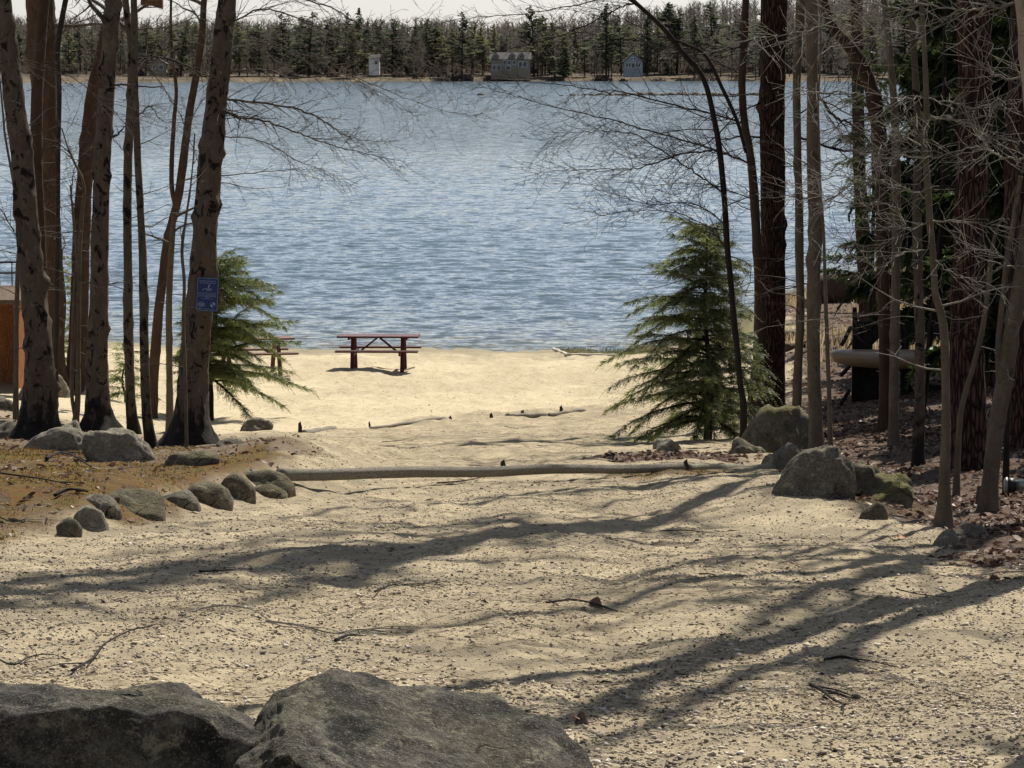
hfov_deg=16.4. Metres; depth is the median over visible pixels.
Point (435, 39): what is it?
pine tree
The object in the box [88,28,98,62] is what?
bare tree
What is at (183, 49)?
pine tree
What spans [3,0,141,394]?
oak tree
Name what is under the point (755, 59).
bare tree
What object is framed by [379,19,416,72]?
pine tree
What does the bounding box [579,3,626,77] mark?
pine tree
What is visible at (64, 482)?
stick
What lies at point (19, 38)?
pine tree
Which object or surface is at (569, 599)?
stick
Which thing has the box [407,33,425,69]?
bare tree
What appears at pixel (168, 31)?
pine tree
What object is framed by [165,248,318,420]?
hemlock tree
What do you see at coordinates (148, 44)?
pine tree
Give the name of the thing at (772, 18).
pine tree
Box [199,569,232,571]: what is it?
stick
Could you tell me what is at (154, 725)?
boulder
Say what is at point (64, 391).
stone
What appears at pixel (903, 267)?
hemlock tree
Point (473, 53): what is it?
bare tree
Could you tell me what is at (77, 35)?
pine tree
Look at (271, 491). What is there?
stone
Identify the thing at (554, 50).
bare tree
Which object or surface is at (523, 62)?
house
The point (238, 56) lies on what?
pine tree
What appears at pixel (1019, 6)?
birch tree
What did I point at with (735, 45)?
bare tree
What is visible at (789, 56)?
bare tree
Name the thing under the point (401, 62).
pine tree
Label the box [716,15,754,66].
pine tree
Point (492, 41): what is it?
pine tree
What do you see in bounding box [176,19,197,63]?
pine tree
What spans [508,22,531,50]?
pine tree
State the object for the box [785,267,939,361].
dry grass
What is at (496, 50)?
pine tree
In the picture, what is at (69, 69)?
undergrowth
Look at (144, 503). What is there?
stone
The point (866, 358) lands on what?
kayak
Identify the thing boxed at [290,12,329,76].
pine tree
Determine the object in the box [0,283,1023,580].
leaf litter
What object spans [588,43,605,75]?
spruce tree
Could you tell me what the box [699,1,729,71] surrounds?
pine tree
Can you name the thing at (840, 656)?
stick
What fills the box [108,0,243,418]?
maple tree
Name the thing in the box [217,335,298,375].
picnic table
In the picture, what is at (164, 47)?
bare tree
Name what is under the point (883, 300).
cherry tree
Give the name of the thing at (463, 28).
pine tree
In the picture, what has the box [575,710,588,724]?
stone
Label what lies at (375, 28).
pine tree
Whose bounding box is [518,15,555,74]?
pine tree
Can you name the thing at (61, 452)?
stick
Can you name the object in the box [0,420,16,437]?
stone
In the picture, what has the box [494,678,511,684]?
dry leaf
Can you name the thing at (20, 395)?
stone
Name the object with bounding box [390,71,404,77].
bush
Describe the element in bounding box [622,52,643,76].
house
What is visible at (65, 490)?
stick
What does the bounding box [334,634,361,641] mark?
stick
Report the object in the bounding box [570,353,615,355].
timber
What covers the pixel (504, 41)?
bare tree
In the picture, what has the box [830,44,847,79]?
bare tree
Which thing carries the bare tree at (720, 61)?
on the shore
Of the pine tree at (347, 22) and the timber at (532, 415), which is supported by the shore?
the pine tree at (347, 22)
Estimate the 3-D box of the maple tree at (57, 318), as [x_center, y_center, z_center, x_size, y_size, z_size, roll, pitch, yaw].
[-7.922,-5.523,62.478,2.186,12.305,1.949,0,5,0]
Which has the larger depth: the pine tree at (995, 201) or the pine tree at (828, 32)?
the pine tree at (828, 32)
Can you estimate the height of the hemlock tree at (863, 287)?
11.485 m
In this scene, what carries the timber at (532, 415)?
on the ground at (456, 373)
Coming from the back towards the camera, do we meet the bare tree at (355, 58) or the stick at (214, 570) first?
the bare tree at (355, 58)
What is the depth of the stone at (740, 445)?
44.56 m
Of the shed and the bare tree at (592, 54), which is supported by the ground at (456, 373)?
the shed
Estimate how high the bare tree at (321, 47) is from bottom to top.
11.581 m
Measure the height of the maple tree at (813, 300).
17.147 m
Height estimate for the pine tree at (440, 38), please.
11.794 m
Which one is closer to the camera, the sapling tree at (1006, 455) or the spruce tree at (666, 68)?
the sapling tree at (1006, 455)
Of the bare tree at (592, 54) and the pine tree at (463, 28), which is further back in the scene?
the bare tree at (592, 54)
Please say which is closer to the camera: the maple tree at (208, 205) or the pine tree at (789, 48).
the maple tree at (208, 205)
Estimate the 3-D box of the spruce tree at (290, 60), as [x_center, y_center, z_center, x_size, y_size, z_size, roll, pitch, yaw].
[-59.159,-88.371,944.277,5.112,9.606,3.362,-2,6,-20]
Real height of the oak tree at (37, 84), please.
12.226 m
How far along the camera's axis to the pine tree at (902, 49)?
883.80 m
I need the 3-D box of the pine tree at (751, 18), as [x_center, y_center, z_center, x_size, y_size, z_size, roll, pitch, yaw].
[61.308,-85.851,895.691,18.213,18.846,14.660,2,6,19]
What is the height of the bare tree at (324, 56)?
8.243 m
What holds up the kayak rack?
on the ground at (456, 373)
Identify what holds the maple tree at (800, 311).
on the ground at (456, 373)
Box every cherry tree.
[416,0,805,437]
[775,0,956,432]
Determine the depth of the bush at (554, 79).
865.20 m
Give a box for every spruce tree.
[176,46,188,71]
[280,35,293,64]
[339,8,368,69]
[403,25,425,74]
[543,52,558,73]
[556,38,573,76]
[663,49,674,75]
[865,26,878,74]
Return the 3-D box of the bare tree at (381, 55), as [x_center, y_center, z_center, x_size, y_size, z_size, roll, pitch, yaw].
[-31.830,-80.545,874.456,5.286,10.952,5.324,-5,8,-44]
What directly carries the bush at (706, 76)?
on the shore
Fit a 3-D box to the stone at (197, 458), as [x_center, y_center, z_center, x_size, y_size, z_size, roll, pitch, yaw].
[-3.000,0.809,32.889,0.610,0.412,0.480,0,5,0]
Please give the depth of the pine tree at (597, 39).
903.64 m
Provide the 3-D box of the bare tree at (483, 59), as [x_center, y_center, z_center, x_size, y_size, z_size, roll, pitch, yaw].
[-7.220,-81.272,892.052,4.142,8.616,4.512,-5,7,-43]
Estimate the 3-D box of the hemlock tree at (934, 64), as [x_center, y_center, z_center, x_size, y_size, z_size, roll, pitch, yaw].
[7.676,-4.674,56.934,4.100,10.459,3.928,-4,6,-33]
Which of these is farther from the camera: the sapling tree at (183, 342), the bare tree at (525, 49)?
the bare tree at (525, 49)
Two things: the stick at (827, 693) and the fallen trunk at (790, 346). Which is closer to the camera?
the stick at (827, 693)
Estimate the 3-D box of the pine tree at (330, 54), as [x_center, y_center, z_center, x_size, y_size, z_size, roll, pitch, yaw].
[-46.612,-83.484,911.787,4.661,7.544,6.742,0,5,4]
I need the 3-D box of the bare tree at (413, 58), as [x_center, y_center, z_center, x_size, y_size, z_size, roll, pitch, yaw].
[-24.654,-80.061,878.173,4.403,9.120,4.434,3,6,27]
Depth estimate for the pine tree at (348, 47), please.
867.43 m
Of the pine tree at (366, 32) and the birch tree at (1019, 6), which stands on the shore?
the pine tree at (366, 32)
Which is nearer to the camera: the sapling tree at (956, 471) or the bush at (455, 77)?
the sapling tree at (956, 471)
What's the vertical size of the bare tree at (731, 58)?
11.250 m
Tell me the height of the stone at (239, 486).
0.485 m
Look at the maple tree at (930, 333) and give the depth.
50.32 m
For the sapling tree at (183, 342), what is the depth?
46.76 m
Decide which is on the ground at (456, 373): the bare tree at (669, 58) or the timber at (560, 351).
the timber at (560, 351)
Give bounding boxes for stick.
[0,472,85,484]
[0,517,48,523]
[0,649,85,667]
[38,623,167,671]
[45,451,91,466]
[53,488,87,496]
[92,466,145,469]
[180,605,324,634]
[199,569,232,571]
[265,620,418,635]
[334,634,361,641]
[367,578,452,591]
[437,477,481,483]
[536,598,637,613]
[660,529,712,532]
[697,573,721,578]
[771,661,815,665]
[808,683,859,713]
[823,655,895,666]
[896,588,947,596]
[980,570,1023,574]
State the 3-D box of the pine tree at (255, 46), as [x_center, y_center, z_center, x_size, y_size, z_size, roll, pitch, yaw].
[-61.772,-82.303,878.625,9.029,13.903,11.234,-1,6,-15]
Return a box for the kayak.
[830,349,988,368]
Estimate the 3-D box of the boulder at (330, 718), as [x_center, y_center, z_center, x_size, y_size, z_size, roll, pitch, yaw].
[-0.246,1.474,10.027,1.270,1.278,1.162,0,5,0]
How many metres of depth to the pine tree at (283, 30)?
923.11 m
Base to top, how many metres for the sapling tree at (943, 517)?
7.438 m
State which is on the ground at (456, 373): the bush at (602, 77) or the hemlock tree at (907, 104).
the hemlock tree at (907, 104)
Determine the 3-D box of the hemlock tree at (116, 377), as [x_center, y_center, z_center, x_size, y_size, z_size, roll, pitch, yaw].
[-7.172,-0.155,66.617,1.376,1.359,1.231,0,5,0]
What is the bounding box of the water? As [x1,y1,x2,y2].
[0,81,912,351]
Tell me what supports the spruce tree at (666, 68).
on the shore
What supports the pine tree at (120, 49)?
on the shore
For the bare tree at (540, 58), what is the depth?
880.77 m
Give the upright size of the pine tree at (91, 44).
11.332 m
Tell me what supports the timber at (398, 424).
on the ground at (456, 373)
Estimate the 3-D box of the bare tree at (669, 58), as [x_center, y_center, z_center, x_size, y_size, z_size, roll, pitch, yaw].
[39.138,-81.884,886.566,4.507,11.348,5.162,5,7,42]
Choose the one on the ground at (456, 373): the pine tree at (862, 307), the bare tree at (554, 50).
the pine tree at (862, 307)
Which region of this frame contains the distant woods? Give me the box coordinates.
[13,0,927,75]
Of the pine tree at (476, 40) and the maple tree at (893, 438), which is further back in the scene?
the pine tree at (476, 40)
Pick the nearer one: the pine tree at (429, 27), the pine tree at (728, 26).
the pine tree at (429, 27)
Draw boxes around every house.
[148,59,167,75]
[368,54,380,74]
[490,52,531,78]
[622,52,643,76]
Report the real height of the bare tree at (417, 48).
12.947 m
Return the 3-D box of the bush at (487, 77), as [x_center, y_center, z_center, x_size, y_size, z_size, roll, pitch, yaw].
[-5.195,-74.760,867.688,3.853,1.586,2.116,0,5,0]
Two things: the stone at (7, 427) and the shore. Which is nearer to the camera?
the stone at (7, 427)
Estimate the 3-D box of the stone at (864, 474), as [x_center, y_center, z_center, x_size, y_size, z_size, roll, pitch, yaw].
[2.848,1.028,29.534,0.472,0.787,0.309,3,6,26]
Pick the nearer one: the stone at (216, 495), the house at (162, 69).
the stone at (216, 495)
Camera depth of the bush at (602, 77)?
869.17 m
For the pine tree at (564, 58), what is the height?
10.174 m
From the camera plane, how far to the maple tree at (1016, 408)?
39.36 m
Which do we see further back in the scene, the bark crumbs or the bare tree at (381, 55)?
the bare tree at (381, 55)
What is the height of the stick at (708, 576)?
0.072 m
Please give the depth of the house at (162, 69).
866.57 m
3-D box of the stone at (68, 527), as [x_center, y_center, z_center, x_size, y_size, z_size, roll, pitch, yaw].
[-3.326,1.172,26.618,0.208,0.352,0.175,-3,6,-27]
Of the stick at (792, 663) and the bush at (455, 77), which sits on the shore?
the bush at (455, 77)
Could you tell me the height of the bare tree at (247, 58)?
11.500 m
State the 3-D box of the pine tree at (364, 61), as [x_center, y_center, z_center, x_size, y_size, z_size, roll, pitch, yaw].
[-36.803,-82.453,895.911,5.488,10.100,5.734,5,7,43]
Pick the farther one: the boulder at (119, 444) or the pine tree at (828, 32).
the pine tree at (828, 32)
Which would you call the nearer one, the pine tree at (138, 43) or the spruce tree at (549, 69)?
the pine tree at (138, 43)
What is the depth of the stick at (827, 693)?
14.82 m
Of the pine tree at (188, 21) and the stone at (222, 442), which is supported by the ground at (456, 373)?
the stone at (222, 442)
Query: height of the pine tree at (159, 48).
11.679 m
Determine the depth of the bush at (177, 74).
866.67 m
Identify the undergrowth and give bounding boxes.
[0,56,887,74]
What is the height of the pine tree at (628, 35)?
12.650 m
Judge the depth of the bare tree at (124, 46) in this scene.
873.64 m
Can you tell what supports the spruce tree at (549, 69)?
on the shore
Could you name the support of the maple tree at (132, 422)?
on the ground at (456, 373)
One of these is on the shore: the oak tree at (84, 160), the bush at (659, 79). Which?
the bush at (659, 79)
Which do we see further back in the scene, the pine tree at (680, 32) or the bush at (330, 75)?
the pine tree at (680, 32)
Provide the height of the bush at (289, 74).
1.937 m
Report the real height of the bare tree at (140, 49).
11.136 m
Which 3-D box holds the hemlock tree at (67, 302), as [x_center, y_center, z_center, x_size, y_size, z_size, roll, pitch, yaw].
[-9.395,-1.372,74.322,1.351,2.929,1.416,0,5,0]
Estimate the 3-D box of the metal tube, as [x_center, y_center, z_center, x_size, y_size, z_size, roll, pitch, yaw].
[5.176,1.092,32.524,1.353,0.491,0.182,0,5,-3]
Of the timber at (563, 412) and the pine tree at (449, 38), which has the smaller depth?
the timber at (563, 412)
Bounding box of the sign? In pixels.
[196,277,218,311]
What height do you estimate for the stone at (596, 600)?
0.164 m
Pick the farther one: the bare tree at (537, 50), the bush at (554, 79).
the bare tree at (537, 50)
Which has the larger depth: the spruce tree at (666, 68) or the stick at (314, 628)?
the spruce tree at (666, 68)
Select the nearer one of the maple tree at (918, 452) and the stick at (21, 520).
the stick at (21, 520)
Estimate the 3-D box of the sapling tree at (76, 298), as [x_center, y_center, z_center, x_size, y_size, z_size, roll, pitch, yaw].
[-6.685,-1.627,54.250,1.162,5.089,1.502,2,6,18]
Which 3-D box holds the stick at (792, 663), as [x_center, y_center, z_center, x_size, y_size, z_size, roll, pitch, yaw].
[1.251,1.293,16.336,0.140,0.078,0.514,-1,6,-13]
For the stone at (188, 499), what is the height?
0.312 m
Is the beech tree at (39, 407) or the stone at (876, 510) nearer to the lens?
the stone at (876, 510)
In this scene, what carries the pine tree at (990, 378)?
on the ground at (456, 373)
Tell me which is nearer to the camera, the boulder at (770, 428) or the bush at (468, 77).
the boulder at (770, 428)
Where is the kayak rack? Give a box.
[839,307,940,404]
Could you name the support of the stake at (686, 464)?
on the ground at (456, 373)
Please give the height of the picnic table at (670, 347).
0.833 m
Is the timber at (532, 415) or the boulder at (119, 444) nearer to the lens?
the boulder at (119, 444)
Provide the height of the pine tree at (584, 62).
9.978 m
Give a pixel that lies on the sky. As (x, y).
(380, 8)
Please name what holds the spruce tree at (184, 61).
on the shore
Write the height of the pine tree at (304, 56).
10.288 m
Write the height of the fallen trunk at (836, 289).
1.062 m
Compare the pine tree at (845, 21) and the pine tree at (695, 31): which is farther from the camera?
the pine tree at (845, 21)
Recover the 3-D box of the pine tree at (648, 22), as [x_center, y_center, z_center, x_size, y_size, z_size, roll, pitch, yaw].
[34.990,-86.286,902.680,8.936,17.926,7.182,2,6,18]
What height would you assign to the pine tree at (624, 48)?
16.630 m
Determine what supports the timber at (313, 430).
on the ground at (456, 373)
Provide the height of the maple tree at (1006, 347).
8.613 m
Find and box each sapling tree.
[0,54,69,419]
[35,110,122,423]
[132,133,223,447]
[699,0,1023,528]
[731,0,929,445]
[933,60,1023,495]
[1002,106,1023,496]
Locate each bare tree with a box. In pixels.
[78,27,96,74]
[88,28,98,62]
[118,38,127,68]
[119,29,126,75]
[138,36,147,70]
[158,36,169,64]
[186,26,197,66]
[239,35,253,76]
[257,47,271,76]
[260,25,277,72]
[318,31,325,61]
[318,48,331,75]
[347,27,367,76]
[375,39,388,76]
[406,44,420,69]
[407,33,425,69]
[409,33,423,69]
[411,37,429,65]
[467,34,478,73]
[477,46,489,75]
[495,30,512,51]
[516,37,533,79]
[531,31,547,77]
[536,46,546,76]
[544,34,561,76]
[588,33,601,75]
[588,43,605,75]
[600,39,618,76]
[646,40,660,74]
[662,41,676,76]
[715,46,726,77]
[723,36,738,78]
[731,37,739,77]
[747,28,759,78]
[786,35,793,76]
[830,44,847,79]
[834,43,847,80]
[864,32,876,58]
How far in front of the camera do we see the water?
170.96 m
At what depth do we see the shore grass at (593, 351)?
88.52 m
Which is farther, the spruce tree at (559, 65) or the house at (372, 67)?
the spruce tree at (559, 65)
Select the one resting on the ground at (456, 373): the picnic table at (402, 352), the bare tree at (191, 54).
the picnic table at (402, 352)
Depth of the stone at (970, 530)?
25.92 m
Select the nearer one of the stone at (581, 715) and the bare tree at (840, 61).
the stone at (581, 715)
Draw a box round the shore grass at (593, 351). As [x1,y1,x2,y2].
[559,345,672,354]
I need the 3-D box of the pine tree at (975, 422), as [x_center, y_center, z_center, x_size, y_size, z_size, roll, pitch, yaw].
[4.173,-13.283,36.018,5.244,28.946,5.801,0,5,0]
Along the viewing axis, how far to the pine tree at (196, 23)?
933.87 m
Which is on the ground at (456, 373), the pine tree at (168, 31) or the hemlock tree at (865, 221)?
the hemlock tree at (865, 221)
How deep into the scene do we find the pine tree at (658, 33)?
930.04 m
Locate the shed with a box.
[0,261,24,387]
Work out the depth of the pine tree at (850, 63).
892.40 m
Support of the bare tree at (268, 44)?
on the shore
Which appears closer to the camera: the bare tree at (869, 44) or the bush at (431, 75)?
the bush at (431, 75)
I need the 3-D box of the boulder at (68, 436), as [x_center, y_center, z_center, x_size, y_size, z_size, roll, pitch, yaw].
[-5.198,0.932,40.893,1.108,1.042,0.595,0,5,0]
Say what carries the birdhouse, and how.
attached to the maple tree at (150, 438)
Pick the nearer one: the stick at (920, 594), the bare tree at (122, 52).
the stick at (920, 594)
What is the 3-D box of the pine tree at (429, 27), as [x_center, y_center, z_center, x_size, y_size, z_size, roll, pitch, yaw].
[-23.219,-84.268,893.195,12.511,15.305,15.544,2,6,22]
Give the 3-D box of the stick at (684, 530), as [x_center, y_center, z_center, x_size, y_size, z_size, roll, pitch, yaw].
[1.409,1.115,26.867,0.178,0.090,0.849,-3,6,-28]
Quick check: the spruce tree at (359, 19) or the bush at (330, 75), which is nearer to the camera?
the bush at (330, 75)
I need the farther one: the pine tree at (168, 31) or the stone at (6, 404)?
the pine tree at (168, 31)
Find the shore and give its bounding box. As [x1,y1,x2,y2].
[0,13,918,82]
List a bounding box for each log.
[276,463,685,480]
[689,463,775,470]
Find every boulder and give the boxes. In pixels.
[0,682,261,767]
[22,420,84,451]
[81,428,156,462]
[232,669,593,767]
[741,404,808,452]
[771,445,857,499]
[861,473,913,507]
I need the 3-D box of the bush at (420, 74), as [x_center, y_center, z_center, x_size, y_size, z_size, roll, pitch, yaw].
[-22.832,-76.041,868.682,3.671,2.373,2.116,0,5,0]
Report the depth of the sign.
50.16 m
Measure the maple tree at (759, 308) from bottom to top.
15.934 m
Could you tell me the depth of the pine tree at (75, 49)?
934.06 m
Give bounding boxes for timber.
[302,426,336,432]
[369,417,445,428]
[505,413,547,417]
[548,408,585,415]
[552,347,569,355]
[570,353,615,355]
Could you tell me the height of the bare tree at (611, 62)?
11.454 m
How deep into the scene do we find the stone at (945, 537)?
25.31 m
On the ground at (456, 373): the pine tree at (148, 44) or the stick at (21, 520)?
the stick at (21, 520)
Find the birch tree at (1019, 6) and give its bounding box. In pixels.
[812,0,1023,176]
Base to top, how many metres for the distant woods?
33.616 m
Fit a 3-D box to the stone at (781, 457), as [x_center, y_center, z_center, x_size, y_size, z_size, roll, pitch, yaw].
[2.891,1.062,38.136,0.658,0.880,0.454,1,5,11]
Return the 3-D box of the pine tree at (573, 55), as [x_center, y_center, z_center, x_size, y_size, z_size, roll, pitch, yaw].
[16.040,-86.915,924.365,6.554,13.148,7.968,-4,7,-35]
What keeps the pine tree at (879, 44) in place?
on the shore
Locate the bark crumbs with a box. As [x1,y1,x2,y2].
[0,327,1023,767]
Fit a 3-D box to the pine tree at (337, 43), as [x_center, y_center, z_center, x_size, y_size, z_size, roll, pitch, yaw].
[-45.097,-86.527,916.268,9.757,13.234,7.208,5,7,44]
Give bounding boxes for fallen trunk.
[785,335,851,351]
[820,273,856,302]
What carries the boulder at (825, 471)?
on the ground at (456, 373)
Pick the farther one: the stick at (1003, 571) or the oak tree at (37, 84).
the oak tree at (37, 84)
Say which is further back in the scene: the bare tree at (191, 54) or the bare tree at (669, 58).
the bare tree at (191, 54)
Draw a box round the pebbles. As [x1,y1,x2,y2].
[0,442,1023,767]
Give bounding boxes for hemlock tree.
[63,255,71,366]
[108,341,163,401]
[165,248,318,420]
[593,215,782,442]
[805,46,913,348]
[834,0,992,382]
[868,0,930,315]
[868,0,1010,403]
[884,0,948,186]
[905,13,1009,390]
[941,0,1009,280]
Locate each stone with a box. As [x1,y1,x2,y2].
[0,396,12,410]
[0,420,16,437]
[19,387,22,400]
[56,517,82,537]
[58,375,69,397]
[73,506,108,531]
[85,494,121,519]
[109,488,165,520]
[162,490,200,511]
[163,450,219,466]
[187,481,233,510]
[215,438,244,446]
[221,473,255,503]
[240,417,273,430]
[243,469,295,497]
[254,484,287,498]
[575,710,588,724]
[589,596,602,608]
[653,438,680,450]
[727,436,765,453]
[761,442,801,469]
[785,329,805,340]
[852,460,880,493]
[858,501,887,519]
[932,529,958,547]
[954,523,989,537]
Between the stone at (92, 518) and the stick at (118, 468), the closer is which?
the stone at (92, 518)
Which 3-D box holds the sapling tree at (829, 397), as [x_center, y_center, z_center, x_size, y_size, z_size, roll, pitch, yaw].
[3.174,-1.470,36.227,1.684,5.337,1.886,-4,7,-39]
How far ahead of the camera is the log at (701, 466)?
37.25 m
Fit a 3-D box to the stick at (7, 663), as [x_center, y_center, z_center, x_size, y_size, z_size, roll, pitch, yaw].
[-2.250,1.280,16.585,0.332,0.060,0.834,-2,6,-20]
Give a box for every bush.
[166,71,184,75]
[189,70,207,76]
[279,70,294,77]
[325,71,339,77]
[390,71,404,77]
[412,70,425,77]
[427,67,447,77]
[445,72,465,80]
[464,74,473,80]
[483,75,497,80]
[547,76,564,80]
[591,74,612,80]
[650,78,665,80]
[690,74,716,80]
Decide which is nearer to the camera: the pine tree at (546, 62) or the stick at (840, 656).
the stick at (840, 656)
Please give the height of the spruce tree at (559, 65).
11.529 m
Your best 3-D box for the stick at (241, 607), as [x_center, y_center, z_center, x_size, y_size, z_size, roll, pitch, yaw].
[-1.433,1.234,18.552,0.446,0.078,1.323,-3,6,-25]
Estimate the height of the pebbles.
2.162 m
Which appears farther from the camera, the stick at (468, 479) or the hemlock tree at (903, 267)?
the hemlock tree at (903, 267)
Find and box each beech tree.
[0,0,186,439]
[41,0,163,431]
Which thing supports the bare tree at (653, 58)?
on the shore
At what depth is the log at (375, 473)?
34.35 m
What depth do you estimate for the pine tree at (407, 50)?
903.21 m
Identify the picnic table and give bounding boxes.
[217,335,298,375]
[335,334,421,372]
[662,335,746,371]
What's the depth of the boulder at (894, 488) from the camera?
29.25 m
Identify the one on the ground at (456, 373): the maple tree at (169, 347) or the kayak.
the maple tree at (169, 347)
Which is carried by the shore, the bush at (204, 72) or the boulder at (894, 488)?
the bush at (204, 72)
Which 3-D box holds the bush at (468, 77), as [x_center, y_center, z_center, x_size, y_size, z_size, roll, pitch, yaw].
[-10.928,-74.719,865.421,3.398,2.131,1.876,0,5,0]
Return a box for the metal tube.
[1003,477,1023,493]
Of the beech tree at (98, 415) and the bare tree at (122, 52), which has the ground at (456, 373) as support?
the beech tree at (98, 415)
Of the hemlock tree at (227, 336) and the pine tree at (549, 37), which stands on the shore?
the pine tree at (549, 37)
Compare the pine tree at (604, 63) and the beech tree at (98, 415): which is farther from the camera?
the pine tree at (604, 63)
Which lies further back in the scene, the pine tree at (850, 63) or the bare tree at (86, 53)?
the pine tree at (850, 63)
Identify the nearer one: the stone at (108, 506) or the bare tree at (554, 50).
the stone at (108, 506)
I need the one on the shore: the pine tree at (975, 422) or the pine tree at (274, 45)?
the pine tree at (274, 45)
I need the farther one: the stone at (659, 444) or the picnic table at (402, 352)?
the picnic table at (402, 352)
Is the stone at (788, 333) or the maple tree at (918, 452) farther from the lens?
the stone at (788, 333)
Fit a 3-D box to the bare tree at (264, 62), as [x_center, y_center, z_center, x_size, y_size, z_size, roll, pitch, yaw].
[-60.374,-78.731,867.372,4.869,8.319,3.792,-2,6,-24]
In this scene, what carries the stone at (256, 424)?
on the ground at (456, 373)
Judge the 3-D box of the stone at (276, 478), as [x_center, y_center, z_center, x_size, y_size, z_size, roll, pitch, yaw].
[-2.238,0.990,32.023,0.608,0.447,0.446,3,6,26]
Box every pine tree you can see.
[16,31,24,57]
[60,29,75,66]
[65,27,90,70]
[67,37,82,61]
[85,29,96,64]
[117,26,126,65]
[120,30,150,58]
[138,25,166,74]
[149,26,168,55]
[157,21,190,66]
[167,27,194,76]
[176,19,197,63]
[188,21,211,56]
[232,21,255,75]
[235,26,269,67]
[244,23,282,74]
[263,32,287,75]
[271,13,297,65]
[285,23,307,74]
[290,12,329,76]
[292,37,311,71]
[306,17,350,73]
[320,23,353,67]
[326,12,361,67]
[327,45,338,64]
[334,25,374,77]
[357,21,386,61]
[357,37,377,74]
[368,18,394,75]
[378,0,871,406]
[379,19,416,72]
[388,45,408,72]
[397,19,451,72]
[402,38,412,67]
[421,26,448,73]
[434,28,464,73]
[437,31,450,63]
[445,11,485,74]
[456,26,488,73]
[471,27,490,75]
[480,24,500,66]
[489,35,511,68]
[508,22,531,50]
[515,6,558,75]
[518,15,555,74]
[528,22,573,76]
[535,35,555,74]
[550,44,580,78]
[568,25,583,68]
[574,42,593,76]
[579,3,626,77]
[593,26,617,74]
[597,43,613,70]
[603,15,634,74]
[619,24,640,52]
[631,10,665,74]
[637,26,664,64]
[646,2,689,71]
[657,10,701,73]
[671,15,709,76]
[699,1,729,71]
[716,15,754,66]
[721,24,736,57]
[722,9,788,75]
[786,27,805,71]
[788,0,883,342]
[818,13,845,69]
[824,0,1019,471]
[828,7,877,53]
[841,29,876,69]
[863,17,886,61]
[884,16,919,55]
[986,286,993,387]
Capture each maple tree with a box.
[2,0,88,398]
[68,0,300,433]
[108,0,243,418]
[115,0,195,448]
[137,207,193,430]
[154,0,504,445]
[460,0,832,417]
[693,0,888,407]
[747,0,913,448]
[793,0,1009,466]
[863,0,952,447]
[897,0,1002,419]
[936,176,1023,512]
[1003,0,1023,449]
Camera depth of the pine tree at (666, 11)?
911.40 m
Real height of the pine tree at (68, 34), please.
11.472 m
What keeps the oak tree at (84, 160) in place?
on the ground at (456, 373)
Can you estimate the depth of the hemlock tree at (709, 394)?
52.76 m
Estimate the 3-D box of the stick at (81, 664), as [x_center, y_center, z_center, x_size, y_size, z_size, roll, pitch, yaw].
[-1.969,1.247,16.894,0.247,0.165,2.176,1,5,6]
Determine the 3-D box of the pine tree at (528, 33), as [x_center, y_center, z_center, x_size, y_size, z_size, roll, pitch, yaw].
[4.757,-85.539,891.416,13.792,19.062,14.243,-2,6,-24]
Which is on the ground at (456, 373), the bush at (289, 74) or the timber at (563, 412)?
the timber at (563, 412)
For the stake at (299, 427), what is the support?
on the ground at (456, 373)
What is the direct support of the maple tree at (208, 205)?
on the ground at (456, 373)
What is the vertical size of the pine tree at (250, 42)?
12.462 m
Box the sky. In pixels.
[12,0,901,45]
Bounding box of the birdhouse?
[141,0,162,8]
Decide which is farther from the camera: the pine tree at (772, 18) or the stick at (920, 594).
the pine tree at (772, 18)
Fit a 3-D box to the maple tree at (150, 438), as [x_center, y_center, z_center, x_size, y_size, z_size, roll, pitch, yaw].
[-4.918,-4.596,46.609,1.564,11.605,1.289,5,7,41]
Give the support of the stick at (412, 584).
on the ground at (456, 373)
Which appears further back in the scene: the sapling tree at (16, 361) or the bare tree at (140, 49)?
the bare tree at (140, 49)
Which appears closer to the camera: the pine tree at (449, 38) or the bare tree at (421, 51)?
the pine tree at (449, 38)
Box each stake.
[298,422,301,432]
[684,459,688,469]
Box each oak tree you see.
[1,0,87,310]
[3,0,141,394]
[60,2,159,394]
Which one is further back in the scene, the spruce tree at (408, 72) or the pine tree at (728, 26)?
the pine tree at (728, 26)
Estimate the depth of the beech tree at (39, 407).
45.98 m
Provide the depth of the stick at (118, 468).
32.32 m
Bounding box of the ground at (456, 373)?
[0,257,1023,767]
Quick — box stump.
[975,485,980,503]
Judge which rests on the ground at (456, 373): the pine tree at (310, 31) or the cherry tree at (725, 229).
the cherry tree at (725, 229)
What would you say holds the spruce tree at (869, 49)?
on the shore
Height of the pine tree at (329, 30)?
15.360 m
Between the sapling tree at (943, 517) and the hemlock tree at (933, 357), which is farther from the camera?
the hemlock tree at (933, 357)
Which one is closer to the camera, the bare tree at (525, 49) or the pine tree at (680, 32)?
the bare tree at (525, 49)
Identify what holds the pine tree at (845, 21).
on the shore
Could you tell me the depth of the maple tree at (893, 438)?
43.02 m
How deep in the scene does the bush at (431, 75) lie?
870.11 m
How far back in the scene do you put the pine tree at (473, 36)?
907.78 m

